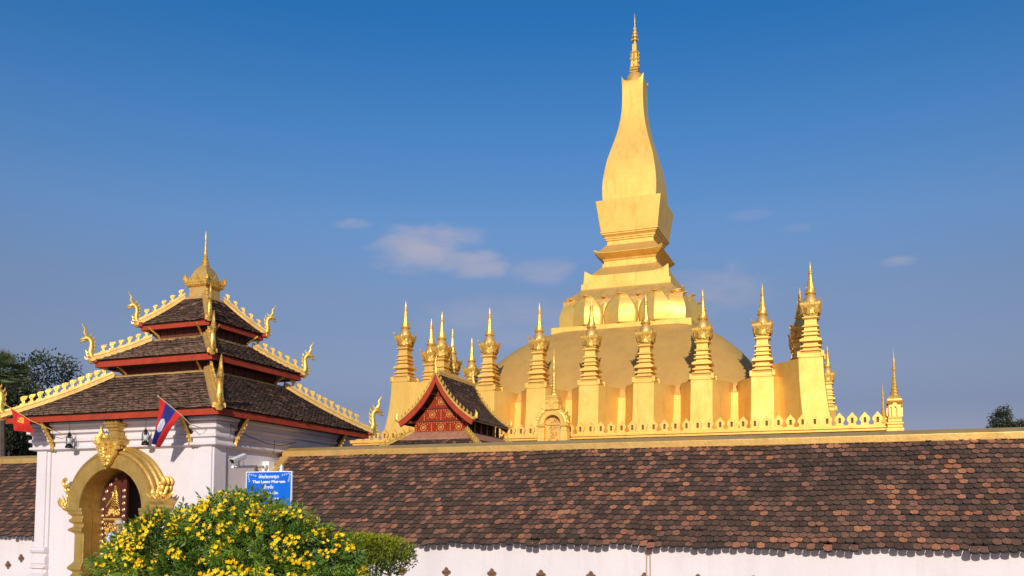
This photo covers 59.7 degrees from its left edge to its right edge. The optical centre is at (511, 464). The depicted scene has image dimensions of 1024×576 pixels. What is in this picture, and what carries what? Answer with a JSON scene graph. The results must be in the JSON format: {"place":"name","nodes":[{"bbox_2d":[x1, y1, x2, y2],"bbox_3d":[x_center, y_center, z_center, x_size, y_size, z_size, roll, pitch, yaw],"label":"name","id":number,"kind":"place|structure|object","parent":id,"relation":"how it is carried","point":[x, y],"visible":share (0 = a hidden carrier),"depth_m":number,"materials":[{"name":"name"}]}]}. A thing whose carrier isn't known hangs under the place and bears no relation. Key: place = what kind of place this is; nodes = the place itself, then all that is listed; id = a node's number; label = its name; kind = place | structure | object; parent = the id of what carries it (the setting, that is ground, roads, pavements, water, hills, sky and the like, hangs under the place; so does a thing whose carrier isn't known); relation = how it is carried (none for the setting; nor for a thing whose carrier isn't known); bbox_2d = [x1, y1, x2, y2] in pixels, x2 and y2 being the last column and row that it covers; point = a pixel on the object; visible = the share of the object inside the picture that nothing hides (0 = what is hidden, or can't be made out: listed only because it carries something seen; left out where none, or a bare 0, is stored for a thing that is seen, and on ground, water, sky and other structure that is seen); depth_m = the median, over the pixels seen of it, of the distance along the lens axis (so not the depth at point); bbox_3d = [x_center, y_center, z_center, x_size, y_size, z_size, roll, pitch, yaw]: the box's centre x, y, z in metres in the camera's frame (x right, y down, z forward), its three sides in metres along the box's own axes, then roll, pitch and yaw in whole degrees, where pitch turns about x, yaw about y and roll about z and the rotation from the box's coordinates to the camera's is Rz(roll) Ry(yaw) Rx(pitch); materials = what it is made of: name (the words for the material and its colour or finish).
{"place":"outdoors","nodes":[
{"label":"outdoors","id":0,"kind":"place"},
{"bbox_2d":[0,232,383,575],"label":"gate pavilion","id":1,"kind":"structure","parent":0,"point":[198,361],"depth_m":22.72,"materials":[{"name":"white paint"}]},
{"bbox_2d":[3,403,66,435],"bbox_3d":[-11.947,-1.157,22.310,1.460,0.779,0.332,1,-4,-19],"label":"party flag","id":2,"kind":"object","parent":1,"relation":"attached to","point":[21,422],"visible":1,"depth_m":22.18,"materials":[{"name":"red fabric"}]},
{"bbox_2d":[65,428,72,447],"bbox_3d":[-11.082,-0.738,22.351,0.181,0.638,0.181,2,-4,-24],"label":"hurricane lantern","id":3,"kind":"object","parent":1,"relation":"hanging from","point":[69,441],"visible":1,"depth_m":22.31,"materials":[{"name":"black metal"}]},
{"bbox_2d":[100,472,128,575],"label":"door leaf","id":4,"kind":"structure","parent":1,"relation":"in","point":[115,497],"depth_m":22.51,"materials":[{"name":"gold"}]},
{"bbox_2d":[141,427,149,445],"bbox_3d":[-8.809,-0.785,21.466,0.181,0.627,0.181,1,-4,-17],"label":"hurricane lantern","id":5,"kind":"object","parent":1,"relation":"hanging from","point":[145,437],"visible":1,"depth_m":21.42,"materials":[{"name":"black metal"}]},
{"bbox_2d":[152,395,206,447],"bbox_3d":[-7.707,-1.000,20.670,1.196,1.190,0.537,1,-4,-15],"label":"national flag","id":6,"kind":"object","parent":1,"relation":"attached to","point":[168,417],"visible":1,"depth_m":20.53,"materials":[{"name":"multicoloured fabric"}]},
{"bbox_2d":[228,453,274,470],"bbox_3d":[-6.413,-0.010,21.974,0.238,0.482,2.130,0,-3,10],"label":"security camera","id":7,"kind":"object","parent":1,"relation":"attached to","point":[267,466],"visible":0.85,"depth_m":21.53,"materials":[{"name":"white plastic"}]},
{"bbox_2d":[229,424,295,452],"bbox_3d":[-6.207,-0.601,22.501,0.086,0.590,2.729,-1,-4,21],"label":"cable","id":8,"kind":"object","parent":1,"relation":"attached to","point":[261,441],"visible":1,"depth_m":22.56,"materials":[{"name":"black metal"}]},
{"bbox_2d":[375,356,512,445],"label":"gabled hall","id":9,"kind":"structure","parent":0,"point":[448,408],"depth_m":38.66,"materials":[{"name":"wood"}]},
{"bbox_2d":[0,0,1023,453],"label":"sky","id":10,"kind":"structure","parent":0,"point":[342,165],"materials":[{"name":"blue"}]},
{"bbox_2d":[536,359,570,440],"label":"arched gate","id":11,"kind":"structure","parent":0,"point":[554,422],"depth_m":53.14,"materials":[{"name":"gold metal"}]},
{"label":"ground","id":12,"kind":"structure","parent":0,"visible":0},
{"bbox_2d":[0,350,33,456],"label":"tree","id":13,"kind":"object","parent":12,"relation":"on","point":[8,358],"visible":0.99,"depth_m":38.16,"materials":[{"name":"green plant"}]},
{"bbox_2d":[0,455,36,575],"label":"cloister wall","id":14,"kind":"structure","parent":12,"relation":"on","point":[18,474],"depth_m":24.41,"materials":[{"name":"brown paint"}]},
{"bbox_2d":[2,369,47,455],"bbox_3d":[-23.479,-0.162,41.470,8.233,9.533,6.830,-1,-4,21],"label":"tree","id":15,"kind":"object","parent":12,"relation":"on","point":[18,443],"visible":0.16,"depth_m":42.24,"materials":[{"name":"green plant"}]},
{"bbox_2d":[0,347,82,455],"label":"tree","id":16,"kind":"object","parent":12,"relation":"on","point":[35,377],"visible":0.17,"depth_m":47.09,"materials":[{"name":"green plant"}]},
{"bbox_2d":[79,483,380,575],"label":"yellow flower bush","id":17,"kind":"object","parent":12,"relation":"on","point":[253,528],"visible":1,"depth_m":10.94,"materials":[{"name":"green plant"}]},
{"bbox_2d":[246,464,292,546],"bbox_3d":[-4.739,1.602,17.374,1.070,3.230,0.101,-1,-4,21],"label":"museum sign","id":18,"kind":"object","parent":12,"relation":"on","point":[280,482],"visible":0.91,"depth_m":17.36,"materials":[{"name":"blue painted metal"},{"name":"white paint"}]},
{"bbox_2d":[309,527,418,575],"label":"clipped shrub","id":19,"kind":"object","parent":12,"relation":"on","point":[390,552],"visible":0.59,"depth_m":14.60,"materials":[{"name":"green plant"}]},
{"bbox_2d":[234,427,1023,575],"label":"cloister wall","id":20,"kind":"structure","parent":12,"relation":"on","point":[944,502],"depth_m":18.15,"materials":[{"name":"brown tile"}]},
{"bbox_2d":[984,404,1023,427],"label":"tree","id":21,"kind":"object","parent":12,"relation":"on","point":[1007,422],"visible":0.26,"depth_m":66.36,"materials":[{"name":"green plant"}]},
{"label":"terrace","id":22,"kind":"structure","parent":12,"relation":"on","visible":0},
{"bbox_2d":[385,303,427,439],"bbox_3d":[-7.640,-5.402,65.060,5.869,13.270,2.616,2,-4,-22],"label":"stupa","id":23,"kind":"object","parent":22,"relation":"on","point":[407,388],"visible":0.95,"depth_m":64.44,"materials":[{"name":"gold metal"}]},
{"bbox_2d":[420,318,435,382],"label":"stupa","id":24,"kind":"object","parent":22,"relation":"on","point":[427,356],"visible":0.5,"depth_m":66.69,"materials":[{"name":"gold metal"}]},
{"bbox_2d":[430,314,453,379],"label":"stupa","id":25,"kind":"object","parent":22,"relation":"on","point":[441,350],"visible":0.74,"depth_m":64.52,"materials":[{"name":"gold metal"}]},
{"bbox_2d":[448,329,462,376],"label":"stupa","id":26,"kind":"object","parent":22,"relation":"on","point":[454,364],"visible":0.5,"depth_m":70.27,"materials":[{"name":"gold metal"}]},
{"bbox_2d":[461,339,480,383],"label":"stupa","id":27,"kind":"object","parent":22,"relation":"on","point":[470,369],"visible":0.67,"depth_m":73.76,"materials":[{"name":"gold metal"}]},
{"bbox_2d":[476,309,518,435],"bbox_3d":[-1.359,-5.014,63.958,3.760,12.420,5.000,-1,-4,21],"label":"stupa","id":28,"kind":"object","parent":22,"relation":"on","point":[500,402],"visible":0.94,"depth_m":62.93,"materials":[{"name":"gold metal"}]},
{"bbox_2d":[520,303,568,434],"bbox_3d":[2.132,-5.079,62.598,3.760,12.420,5.000,-1,-4,20],"label":"stupa","id":29,"kind":"object","parent":22,"relation":"on","point":[536,391],"visible":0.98,"depth_m":61.54,"materials":[{"name":"gold metal"}]},
{"bbox_2d":[572,299,620,433],"bbox_3d":[5.637,-5.145,61.234,3.760,12.420,5.000,-1,-4,21],"label":"stupa","id":30,"kind":"object","parent":22,"relation":"on","point":[594,400],"visible":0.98,"depth_m":60.10,"materials":[{"name":"gold metal"}]},
{"bbox_2d":[475,16,753,435],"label":"great stupa","id":31,"kind":"object","parent":22,"relation":"on","point":[635,214],"visible":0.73,"depth_m":68.93,"materials":[{"name":"gold metal"}]},
{"bbox_2d":[350,411,888,445],"bbox_3d":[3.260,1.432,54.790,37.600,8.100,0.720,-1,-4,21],"label":"crenellated parapet","id":32,"kind":"structure","parent":22,"relation":"on","point":[778,428],"depth_m":51.88,"materials":[{"name":"gold metal"}]},
{"bbox_2d":[625,294,675,431],"bbox_3d":[9.158,-5.211,59.863,3.760,12.420,5.000,-1,-4,22],"label":"stupa","id":33,"kind":"object","parent":22,"relation":"on","point":[649,396],"visible":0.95,"depth_m":58.74,"materials":[{"name":"gold metal"}]},
{"bbox_2d":[680,288,732,429],"bbox_3d":[12.650,-5.276,58.504,3.760,12.420,5.000,-1,-4,21],"label":"stupa","id":34,"kind":"object","parent":22,"relation":"on","point":[705,393],"visible":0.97,"depth_m":57.38,"materials":[{"name":"gold metal"}]},
{"bbox_2d":[738,286,779,428],"bbox_3d":[16.142,-5.342,57.145,3.760,12.420,5.000,-1,-4,20],"label":"stupa","id":35,"kind":"object","parent":22,"relation":"on","point":[758,394],"visible":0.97,"depth_m":56.00,"materials":[{"name":"gold metal"}]},
{"bbox_2d":[787,301,797,359],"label":"stupa","id":36,"kind":"object","parent":22,"relation":"on","point":[791,345],"visible":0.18,"depth_m":60.81,"materials":[{"name":"gold metal"}]},
{"bbox_2d":[789,287,803,359],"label":"stupa","id":37,"kind":"object","parent":22,"relation":"on","point":[796,329],"visible":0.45,"depth_m":57.25,"materials":[{"name":"gold metal"}]},
{"bbox_2d":[771,264,832,426],"bbox_3d":[18.229,-5.905,54.673,2.616,13.270,5.869,2,-4,-23],"label":"stupa","id":38,"kind":"object","parent":22,"relation":"on","point":[802,385],"visible":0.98,"depth_m":54.13,"materials":[{"name":"gold metal"}]},
{"bbox_2d":[824,347,837,425],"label":"stupa","id":39,"kind":"object","parent":22,"relation":"on","point":[829,377],"visible":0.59,"depth_m":80.48,"materials":[{"name":"gold metal"}]},
{"bbox_2d":[885,351,903,430],"bbox_3d":[20.675,-2.728,48.225,0.880,7.380,0.880,-1,-4,21],"label":"corner shrine","id":40,"kind":"object","parent":22,"relation":"on","point":[894,405],"visible":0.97,"depth_m":47.94,"materials":[{"name":"gold metal"}]},
{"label":"crenellated parapet","id":41,"kind":"object","parent":12,"relation":"on","visible":0},
{"bbox_2d":[881,383,886,423],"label":"spire","id":42,"kind":"structure","parent":41,"relation":"attached to","point":[883,414],"depth_m":65.82,"materials":[{"name":"gold metal"}]}
]}

